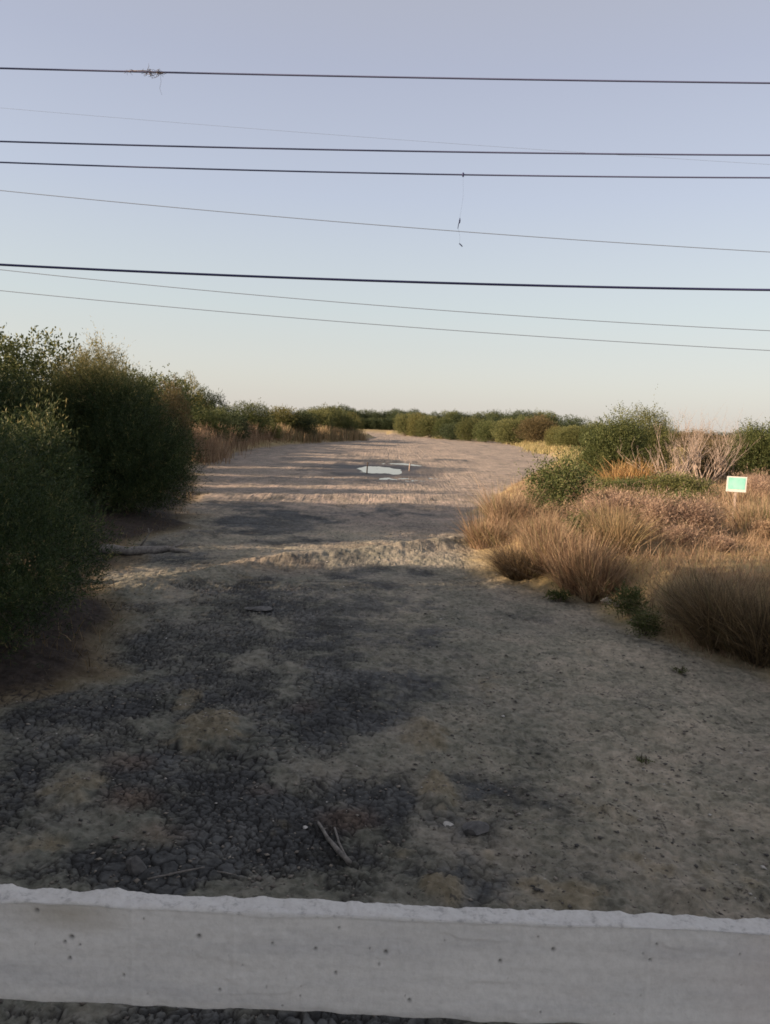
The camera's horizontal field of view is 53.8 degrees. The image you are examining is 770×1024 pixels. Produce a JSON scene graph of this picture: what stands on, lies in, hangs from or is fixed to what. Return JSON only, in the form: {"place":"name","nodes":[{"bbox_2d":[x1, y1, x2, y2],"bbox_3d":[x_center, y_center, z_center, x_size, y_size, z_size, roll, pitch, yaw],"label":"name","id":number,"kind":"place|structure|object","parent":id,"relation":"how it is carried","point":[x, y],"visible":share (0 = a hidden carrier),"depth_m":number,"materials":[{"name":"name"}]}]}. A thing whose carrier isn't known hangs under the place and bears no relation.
{"place":"outdoors","nodes":[
{"label":"outdoors","id":0,"kind":"place"},
{"bbox_2d":[1,475,195,682],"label":"shade grass","id":1,"kind":"structure","parent":0,"point":[89,598],"depth_m":12.49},
{"bbox_2d":[0,190,767,251],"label":"overhead cable","id":2,"kind":"object","parent":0,"point":[386,225],"visible":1,"depth_m":16.39,"materials":[{"name":"silver metal"}]},
{"bbox_2d":[332,463,436,480],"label":"water","id":3,"kind":"structure","parent":0,"point":[378,469],"depth_m":58.70,"materials":[{"name":"grey liquid"}]},
{"bbox_2d":[0,429,769,1023],"bbox_3d":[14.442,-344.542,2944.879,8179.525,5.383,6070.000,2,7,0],"label":"ground","id":4,"kind":"structure","parent":0,"point":[298,489],"depth_m":9.17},
{"bbox_2d":[0,323,66,469],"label":"tamarisk tree","id":5,"kind":"object","parent":4,"relation":"on","point":[13,393],"visible":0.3,"depth_m":22.86,"materials":[{"name":"green plant"}]},
{"bbox_2d":[0,325,111,458],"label":"bank tree","id":6,"kind":"object","parent":4,"relation":"on","point":[13,346],"visible":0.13,"depth_m":26.13,"materials":[{"name":"green plant"}]},
{"bbox_2d":[0,365,126,573],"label":"tamarisk bush","id":7,"kind":"object","parent":4,"relation":"on","point":[37,430],"visible":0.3,"depth_m":15.06,"materials":[{"name":"green plant"}]},
{"bbox_2d":[0,391,152,667],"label":"tamarisk bush","id":8,"kind":"object","parent":4,"relation":"on","point":[15,574],"visible":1,"depth_m":11.28,"materials":[{"name":"green plant"}]},
{"bbox_2d":[51,353,148,473],"bbox_3d":[-13.348,-4.243,34.440,5.504,6.182,4.998,2,7,0],"label":"bank tree","id":9,"kind":"object","parent":4,"relation":"on","point":[129,367],"visible":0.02,"depth_m":34.38,"materials":[{"name":"green plant"}]},
{"bbox_2d":[2,315,214,514],"bbox_3d":[-9.188,-3.092,25.307,7.508,6.773,6.272,2,7,0],"label":"tamarisk tree","id":10,"kind":"object","parent":4,"relation":"on","point":[131,464],"visible":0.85,"depth_m":24.85,"materials":[{"name":"green plant"}]},
{"bbox_2d":[126,855,146,875],"bbox_3d":[-1.986,2.820,6.073,0.155,0.166,0.168,-3,9,-40],"label":"stone","id":11,"kind":"object","parent":4,"relation":"on","point":[135,865],"visible":0.97,"depth_m":6.02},
{"bbox_2d":[97,528,189,554],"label":"fallen branch","id":12,"kind":"object","parent":4,"relation":"on","point":[138,550],"visible":0.89,"depth_m":19.39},
{"bbox_2d":[124,363,206,431],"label":"bank tree","id":13,"kind":"object","parent":4,"relation":"on","point":[183,389],"visible":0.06,"depth_m":55.41,"materials":[{"name":"green plant"}]},
{"bbox_2d":[151,375,193,465],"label":"bushy tree","id":14,"kind":"object","parent":4,"relation":"on","point":[175,403],"visible":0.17,"depth_m":43.56,"materials":[{"name":"green plant"}]},
{"bbox_2d":[147,866,204,879],"bbox_3d":[-1.650,2.854,5.999,0.440,0.026,0.021,-1,7,-23],"label":"stick","id":15,"kind":"object","parent":4,"relation":"on","point":[169,874],"visible":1,"depth_m":5.99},
{"bbox_2d":[168,371,212,418],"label":"golden tree","id":16,"kind":"object","parent":4,"relation":"on","point":[206,405],"visible":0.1,"depth_m":84.40,"materials":[{"name":"green plant"}]},
{"bbox_2d":[187,405,237,443],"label":"green tree","id":17,"kind":"object","parent":4,"relation":"on","point":[208,416],"visible":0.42,"depth_m":73.55,"materials":[{"name":"green plant"}]},
{"bbox_2d":[196,383,229,413],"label":"dark tree","id":18,"kind":"object","parent":4,"relation":"on","point":[213,400],"visible":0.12,"depth_m":89.13,"materials":[{"name":"green plant"}]},
{"bbox_2d":[204,404,254,441],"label":"dark tree","id":19,"kind":"object","parent":4,"relation":"on","point":[237,421],"visible":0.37,"depth_m":80.83,"materials":[{"name":"green plant"}]},
{"bbox_2d":[188,419,286,465],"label":"reed bed","id":20,"kind":"object","parent":4,"relation":"on","point":[216,446],"visible":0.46,"depth_m":68.42,"materials":[{"name":"plant"}]},
{"bbox_2d":[227,400,275,435],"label":"green tree","id":21,"kind":"object","parent":4,"relation":"on","point":[254,417],"visible":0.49,"depth_m":94.75,"materials":[{"name":"green plant"}]},
{"bbox_2d":[244,606,271,611],"bbox_3d":[-2.363,1.806,14.160,0.513,0.114,0.381,2,7,0],"label":"stone","id":22,"kind":"object","parent":4,"relation":"on","point":[262,608],"visible":0.99,"depth_m":14.06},
{"bbox_2d":[265,416,283,437],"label":"olive bush","id":23,"kind":"object","parent":4,"relation":"on","point":[279,430],"visible":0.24,"depth_m":102.46,"materials":[{"name":"green plant"}]},
{"bbox_2d":[256,404,310,435],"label":"golden tree","id":24,"kind":"object","parent":4,"relation":"on","point":[282,415],"visible":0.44,"depth_m":113.98,"materials":[{"name":"green plant"}]},
{"bbox_2d":[283,408,321,436],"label":"dark tree","id":25,"kind":"object","parent":4,"relation":"on","point":[310,421],"visible":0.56,"depth_m":116.67,"materials":[{"name":"green plant"}]},
{"bbox_2d":[303,406,335,430],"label":"olive tree","id":26,"kind":"object","parent":4,"relation":"on","point":[323,416],"visible":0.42,"depth_m":131.90,"materials":[{"name":"green plant"}]},
{"bbox_2d":[273,422,368,442],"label":"reed fringe","id":27,"kind":"object","parent":4,"relation":"on","point":[328,434],"visible":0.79,"depth_m":124.27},
{"bbox_2d":[316,403,346,428],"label":"olive tree","id":28,"kind":"object","parent":4,"relation":"on","point":[338,420],"visible":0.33,"depth_m":139.92,"materials":[{"name":"green plant"}]},
{"bbox_2d":[317,821,351,864],"bbox_3d":[-0.460,2.868,6.604,0.050,0.083,0.754,-1,7,-26],"label":"stick","id":29,"kind":"object","parent":4,"relation":"on","point":[341,854],"visible":1,"depth_m":6.50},
{"bbox_2d":[327,409,357,432],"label":"green tree","id":30,"kind":"object","parent":4,"relation":"on","point":[349,419],"visible":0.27,"depth_m":143.40,"materials":[{"name":"green plant"}]},
{"bbox_2d":[344,411,365,432],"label":"golden tree","id":31,"kind":"object","parent":4,"relation":"on","point":[359,422],"visible":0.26,"depth_m":154.91,"materials":[{"name":"green plant"}]},
{"bbox_2d":[364,410,383,419],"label":"forest tree","id":32,"kind":"object","parent":4,"relation":"on","point":[375,415],"visible":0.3,"depth_m":319.20,"materials":[{"name":"green plant"}]},
{"bbox_2d":[0,512,769,1023],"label":"mud crumbs","id":33,"kind":"object","parent":4,"relation":"on","point":[258,878],"visible":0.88,"depth_m":8.06,"materials":[{"name":"soil"}]},
{"bbox_2d":[386,407,417,428],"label":"forest tree","id":34,"kind":"object","parent":4,"relation":"on","point":[396,412],"visible":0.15,"depth_m":281.78,"materials":[{"name":"green plant"}]},
{"bbox_2d":[392,413,413,435],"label":"bank tree","id":35,"kind":"object","parent":4,"relation":"on","point":[401,420],"visible":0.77,"depth_m":225.75,"materials":[{"name":"green plant"}]},
{"bbox_2d":[406,412,425,436],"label":"bank tree","id":36,"kind":"object","parent":4,"relation":"on","point":[410,426],"visible":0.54,"depth_m":219.51,"materials":[{"name":"green plant"}]},
{"bbox_2d":[412,415,444,437],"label":"bank tree","id":37,"kind":"object","parent":4,"relation":"on","point":[429,422],"visible":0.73,"depth_m":209.34,"materials":[{"name":"green plant"}]},
{"bbox_2d":[431,414,457,437],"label":"bank tree","id":38,"kind":"object","parent":4,"relation":"on","point":[442,422],"visible":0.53,"depth_m":202.75,"materials":[{"name":"green plant"}]},
{"bbox_2d":[438,422,460,439],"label":"bank bush","id":39,"kind":"object","parent":4,"relation":"on","point":[448,432],"visible":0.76,"depth_m":189.92,"materials":[{"name":"green plant"}]},
{"bbox_2d":[453,414,483,440],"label":"bank tree","id":40,"kind":"object","parent":4,"relation":"on","point":[465,433],"visible":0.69,"depth_m":183.97,"materials":[{"name":"green plant"}]},
{"bbox_2d":[402,499,536,549],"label":"grass tussock","id":41,"kind":"object","parent":4,"relation":"on","point":[477,532],"depth_m":21.99,"materials":[{"name":"plant"}]},
{"bbox_2d":[462,821,489,835],"bbox_3d":[0.817,2.876,6.884,0.245,0.108,0.186,5,7,21],"label":"stone","id":42,"kind":"object","parent":4,"relation":"on","point":[473,828],"visible":1,"depth_m":6.85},
{"bbox_2d":[471,417,496,441],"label":"bank tree","id":43,"kind":"object","parent":4,"relation":"on","point":[482,432],"visible":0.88,"depth_m":178.11,"materials":[{"name":"green plant"}]},
{"bbox_2d":[417,531,553,583],"bbox_3d":[2.875,0.911,18.497,5.457,1.217,4.471,1,7,-12],"label":"grass tussock","id":44,"kind":"object","parent":4,"relation":"on","point":[507,569],"depth_m":17.89,"materials":[{"name":"plant"}]},
{"bbox_2d":[472,410,499,422],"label":"forest tree","id":45,"kind":"object","parent":4,"relation":"on","point":[484,414],"visible":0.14,"depth_m":294.98,"materials":[{"name":"green plant"}]},
{"bbox_2d":[431,435,560,453],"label":"shore reeds","id":46,"kind":"object","parent":4,"relation":"on","point":[537,448],"visible":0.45,"depth_m":136.09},
{"bbox_2d":[454,475,552,525],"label":"grass tussock","id":47,"kind":"object","parent":4,"relation":"on","point":[504,505],"depth_m":23.48,"materials":[{"name":"plant"}]},
{"bbox_2d":[488,417,528,443],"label":"bank tree","id":48,"kind":"object","parent":4,"relation":"on","point":[502,433],"visible":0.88,"depth_m":167.86,"materials":[{"name":"green plant"}]},
{"bbox_2d":[504,408,524,420],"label":"forest tree","id":49,"kind":"object","parent":4,"relation":"on","point":[515,415],"visible":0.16,"depth_m":282.93,"materials":[{"name":"green plant"}]},
{"bbox_2d":[486,501,576,548],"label":"grass tussock","id":50,"kind":"object","parent":4,"relation":"on","point":[543,521],"depth_m":19.35,"materials":[{"name":"plant"}]},
{"bbox_2d":[511,413,558,441],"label":"bank tree","id":51,"kind":"object","parent":4,"relation":"on","point":[537,428],"visible":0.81,"depth_m":157.51,"materials":[{"name":"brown plant"}]},
{"bbox_2d":[543,426,563,445],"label":"bank bush","id":52,"kind":"object","parent":4,"relation":"on","point":[548,442],"visible":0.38,"depth_m":128.81,"materials":[{"name":"green plant"}]},
{"bbox_2d":[457,518,651,594],"bbox_3d":[4.349,0.972,16.471,4.313,1.651,4.355,-3,9,-41],"label":"grass tussock","id":53,"kind":"object","parent":4,"relation":"on","point":[565,580],"depth_m":16.46,"materials":[{"name":"plant"}]},
{"bbox_2d":[542,582,575,601],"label":"weed","id":54,"kind":"object","parent":4,"relation":"on","point":[560,595],"visible":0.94,"depth_m":16.18,"materials":[{"name":"green plant"}]},
{"bbox_2d":[492,508,627,572],"bbox_3d":[3.886,0.582,17.934,3.854,1.561,3.900,-1,8,-29],"label":"grass tussock","id":55,"kind":"object","parent":4,"relation":"on","point":[543,543],"depth_m":17.50,"materials":[{"name":"plant"}]},
{"bbox_2d":[513,438,610,513],"bbox_3d":[5.489,-0.991,24.392,3.435,2.860,2.931,-2,8,-33],"label":"shrub","id":56,"kind":"object","parent":4,"relation":"on","point":[556,488],"visible":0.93,"depth_m":24.15,"materials":[{"name":"green plant"}]},
{"bbox_2d":[547,425,585,447],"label":"bank bush","id":57,"kind":"object","parent":4,"relation":"on","point":[565,436],"visible":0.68,"depth_m":118.43,"materials":[{"name":"green plant"}]},
{"bbox_2d":[548,414,591,429],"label":"bank bush","id":58,"kind":"object","parent":4,"relation":"on","point":[576,421],"visible":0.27,"depth_m":163.13,"materials":[{"name":"green plant"}]},
{"bbox_2d":[560,504,592,537],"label":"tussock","id":59,"kind":"object","parent":4,"relation":"on","point":[575,520],"visible":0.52,"depth_m":19.06,"materials":[{"name":"brown plant"}]},
{"bbox_2d":[530,532,649,602],"bbox_3d":[4.479,1.151,16.072,3.646,1.466,3.302,6,7,25],"label":"grass tussock","id":60,"kind":"object","parent":4,"relation":"on","point":[591,588],"depth_m":15.87,"materials":[{"name":"plant"}]},
{"bbox_2d":[555,482,630,530],"bbox_3d":[5.725,0.024,20.684,2.096,1.713,2.321,5,7,25],"label":"dry brush","id":61,"kind":"object","parent":4,"relation":"on","point":[593,501],"visible":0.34,"depth_m":20.59,"materials":[{"name":"brown plant"}]},
{"bbox_2d":[578,420,608,448],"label":"bank bush","id":62,"kind":"object","parent":4,"relation":"on","point":[582,429],"visible":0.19,"depth_m":108.25,"materials":[{"name":"green plant"}]},
{"bbox_2d":[532,493,673,538],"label":"grass tussock","id":63,"kind":"object","parent":4,"relation":"on","point":[609,513],"depth_m":18.70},
{"bbox_2d":[580,473,637,492],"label":"olive bush","id":64,"kind":"object","parent":4,"relation":"on","point":[603,482],"visible":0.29,"depth_m":32.94,"materials":[{"name":"green plant"}]},
{"bbox_2d":[588,478,638,506],"bbox_3d":[7.954,-0.442,26.430,2.432,1.492,2.396,2,7,0],"label":"dry brush","id":65,"kind":"object","parent":4,"relation":"on","point":[604,494],"visible":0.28,"depth_m":26.19,"materials":[{"name":"brown plant"}]},
{"bbox_2d":[569,400,658,480],"bbox_3d":[11.892,-3.523,39.744,4.784,4.704,4.027,0,7,-21],"label":"green bush","id":66,"kind":"object","parent":4,"relation":"on","point":[605,440],"visible":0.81,"depth_m":39.23,"materials":[{"name":"green plant"}]},
{"bbox_2d":[479,463,769,668],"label":"dry grass","id":67,"kind":"structure","parent":4,"relation":"on","point":[729,532],"depth_m":18.21,"materials":[{"name":"plant"}]},
{"bbox_2d":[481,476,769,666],"bbox_3d":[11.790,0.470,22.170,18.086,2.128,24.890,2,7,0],"label":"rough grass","id":68,"kind":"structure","parent":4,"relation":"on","point":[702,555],"depth_m":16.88,"materials":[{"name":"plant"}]},
{"bbox_2d":[601,579,656,619],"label":"weed","id":69,"kind":"object","parent":4,"relation":"on","point":[628,597],"visible":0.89,"depth_m":14.36,"materials":[{"name":"green plant"}]},
{"bbox_2d":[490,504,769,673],"bbox_3d":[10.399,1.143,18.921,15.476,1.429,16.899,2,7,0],"label":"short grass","id":70,"kind":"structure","parent":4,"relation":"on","point":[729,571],"depth_m":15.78,"materials":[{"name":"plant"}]},
{"bbox_2d":[586,387,683,476],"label":"olive bush","id":71,"kind":"object","parent":4,"relation":"on","point":[646,416],"visible":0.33,"depth_m":42.87,"materials":[{"name":"green plant"}]},
{"bbox_2d":[600,475,669,525],"bbox_3d":[6.886,-0.058,20.698,1.847,1.942,2.449,8,9,40],"label":"dry brush","id":72,"kind":"object","parent":4,"relation":"on","point":[638,500],"visible":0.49,"depth_m":20.44,"materials":[{"name":"brown plant"}]},
{"bbox_2d":[605,467,665,494],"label":"green bush","id":73,"kind":"object","parent":4,"relation":"on","point":[632,481],"visible":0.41,"depth_m":31.79,"materials":[{"name":"green plant"}]},
{"bbox_2d":[581,452,694,480],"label":"dead frond clump","id":74,"kind":"object","parent":4,"relation":"on","point":[624,471],"visible":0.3,"depth_m":36.27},
{"bbox_2d":[553,492,731,553],"bbox_3d":[5.595,0.295,17.206,4.180,1.442,3.566,5,7,24],"label":"grass tussock","id":75,"kind":"object","parent":4,"relation":"on","point":[626,534],"depth_m":17.19,"materials":[{"name":"plant"}]},
{"bbox_2d":[520,437,764,468],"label":"bank grass","id":76,"kind":"structure","parent":4,"relation":"on","point":[564,448],"depth_m":97.84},
{"bbox_2d":[621,604,672,637],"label":"weed","id":77,"kind":"object","parent":4,"relation":"on","point":[646,620],"visible":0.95,"depth_m":13.43,"materials":[{"name":"green plant"}]},
{"bbox_2d":[617,420,709,478],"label":"bare shrub","id":78,"kind":"object","parent":4,"relation":"on","point":[677,461],"visible":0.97,"depth_m":36.04,"materials":[{"name":"plant"}]},
{"bbox_2d":[632,479,699,537],"bbox_3d":[7.187,0.031,19.563,1.652,2.054,2.167,7,8,36],"label":"dry brush","id":79,"kind":"object","parent":4,"relation":"on","point":[663,510],"visible":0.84,"depth_m":19.62,"materials":[{"name":"brown plant"}]},
{"bbox_2d":[642,516,705,547],"bbox_3d":[7.147,0.638,18.201,1.992,1.142,1.613,2,7,0],"label":"dry brush","id":80,"kind":"object","parent":4,"relation":"on","point":[688,537],"visible":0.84,"depth_m":18.14,"materials":[{"name":"brown plant"}]},
{"bbox_2d":[657,474,697,509],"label":"shrub","id":81,"kind":"object","parent":4,"relation":"on","point":[682,494],"visible":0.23,"depth_m":24.43,"materials":[{"name":"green plant"}]},
{"bbox_2d":[586,556,769,654],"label":"grass tussock","id":82,"kind":"object","parent":4,"relation":"on","point":[699,638],"depth_m":12.45,"materials":[{"name":"plant"}]},
{"bbox_2d":[589,579,769,666],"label":"grass tussock","id":83,"kind":"object","parent":4,"relation":"on","point":[760,649],"depth_m":11.89,"materials":[{"name":"plant"}]},
{"bbox_2d":[609,565,750,634],"bbox_3d":[5.588,1.431,13.941,3.114,0.976,4.796,6,8,30],"label":"grass tussock","id":84,"kind":"object","parent":4,"relation":"on","point":[667,598],"depth_m":13.77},
{"bbox_2d":[640,469,721,497],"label":"olive bush","id":85,"kind":"object","parent":4,"relation":"on","point":[677,481],"visible":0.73,"depth_m":30.67,"materials":[{"name":"green plant"}]},
{"bbox_2d":[663,483,715,511],"bbox_3d":[9.979,-0.285,25.116,1.959,1.405,2.074,2,7,0],"label":"dry brush","id":86,"kind":"object","parent":4,"relation":"on","point":[691,495],"visible":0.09,"depth_m":24.95,"materials":[{"name":"brown plant"}]},
{"bbox_2d":[665,403,724,477],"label":"bare shrub","id":87,"kind":"object","parent":4,"relation":"on","point":[689,448],"visible":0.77,"depth_m":40.70,"materials":[{"name":"plant"}]},
{"bbox_2d":[668,428,729,448],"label":"skyline tree","id":88,"kind":"object","parent":4,"relation":"on","point":[690,434],"visible":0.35,"depth_m":137.54,"materials":[{"name":"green plant"}]},
{"bbox_2d":[674,478,732,536],"bbox_3d":[8.256,0.096,19.742,1.864,1.902,1.780,4,7,17],"label":"dry brush","id":89,"kind":"object","parent":4,"relation":"on","point":[703,515],"visible":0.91,"depth_m":19.57,"materials":[{"name":"brown plant"}]},
{"bbox_2d":[666,434,749,476],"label":"brown bush","id":90,"kind":"object","parent":4,"relation":"on","point":[704,459],"visible":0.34,"depth_m":46.62,"materials":[{"name":"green plant"}]},
{"bbox_2d":[675,417,762,485],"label":"bare shrub","id":91,"kind":"object","parent":4,"relation":"on","point":[718,467],"visible":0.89,"depth_m":36.78,"materials":[{"name":"plant"}]},
{"bbox_2d":[700,529,742,550],"bbox_3d":[7.912,0.825,17.797,1.154,0.946,1.128,-3,8,-38],"label":"dry brush","id":92,"kind":"object","parent":4,"relation":"on","point":[725,542],"visible":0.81,"depth_m":17.75,"materials":[{"name":"brown plant"}]},
{"bbox_2d":[688,411,760,479],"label":"bare shrub","id":93,"kind":"object","parent":4,"relation":"on","point":[726,449],"visible":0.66,"depth_m":41.71,"materials":[{"name":"plant"}]},
{"bbox_2d":[726,476,746,521],"bbox_3d":[10.112,-0.109,21.977,0.534,1.840,0.078,5,7,18],"label":"notice sign","id":94,"kind":"object","parent":4,"relation":"on","point":[735,484],"visible":0.75,"depth_m":21.87,"materials":[{"name":"green"}]},
{"bbox_2d":[705,483,767,507],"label":"grass tussock","id":95,"kind":"object","parent":4,"relation":"on","point":[745,495],"depth_m":27.56,"materials":[{"name":"plant"}]},
{"bbox_2d":[707,489,769,529],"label":"grass tussock","id":96,"kind":"object","parent":4,"relation":"on","point":[745,516],"depth_m":21.26,"materials":[{"name":"plant"}]},
{"bbox_2d":[720,417,769,479],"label":"green bush","id":97,"kind":"object","parent":4,"relation":"on","point":[757,452],"visible":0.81,"depth_m":41.28,"materials":[{"name":"green plant"}]},
{"bbox_2d":[724,462,769,496],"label":"dry brush","id":98,"kind":"object","parent":4,"relation":"on","point":[760,482],"visible":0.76,"depth_m":30.94,"materials":[{"name":"brown plant"}]},
{"bbox_2d":[741,513,769,538],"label":"dry brush","id":99,"kind":"object","parent":4,"relation":"on","point":[764,527],"visible":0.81,"depth_m":19.58,"materials":[{"name":"brown plant"}]},
{"bbox_2d":[0,263,769,290],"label":"overhead cable","id":100,"kind":"object","parent":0,"point":[389,281],"visible":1,"depth_m":6.80,"materials":[{"name":"black plastic"}]},
{"bbox_2d":[0,67,769,83],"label":"overhead cable","id":101,"kind":"object","parent":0,"point":[387,76],"visible":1,"depth_m":8.48,"materials":[{"name":"black plastic"}]},
{"bbox_2d":[0,141,769,155],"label":"overhead cable","id":102,"kind":"object","parent":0,"point":[387,150],"visible":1,"depth_m":7.62,"materials":[{"name":"black plastic"}]},
{"bbox_2d":[0,162,769,178],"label":"overhead cable","id":103,"kind":"object","parent":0,"point":[377,172],"visible":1,"depth_m":7.65,"materials":[{"name":"black plastic"}]},
{"bbox_2d":[0,269,769,330],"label":"overhead cable","id":104,"kind":"object","parent":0,"point":[383,305],"visible":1,"depth_m":16.58,"materials":[{"name":"silver metal"}]},
{"bbox_2d":[0,290,769,350],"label":"overhead cable","id":105,"kind":"object","parent":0,"point":[384,325],"visible":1,"depth_m":16.63,"materials":[{"name":"silver metal"}]},
{"bbox_2d":[0,0,769,435],"label":"sky","id":106,"kind":"structure","parent":0,"point":[294,362],"materials":[{"name":"blue"}]},
{"bbox_2d":[6,108,769,164],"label":"overhead cable","id":107,"kind":"object","parent":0,"point":[383,138],"visible":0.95,"depth_m":20.94,"materials":[{"name":"silver metal"}]},
{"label":"bridge deck","id":108,"kind":"structure","parent":0,"visible":0},
{"bbox_2d":[0,884,769,1023],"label":"bridge railing","id":109,"kind":"object","parent":108,"relation":"on","point":[117,945],"visible":1,"depth_m":1.30,"materials":[{"name":"concrete"}]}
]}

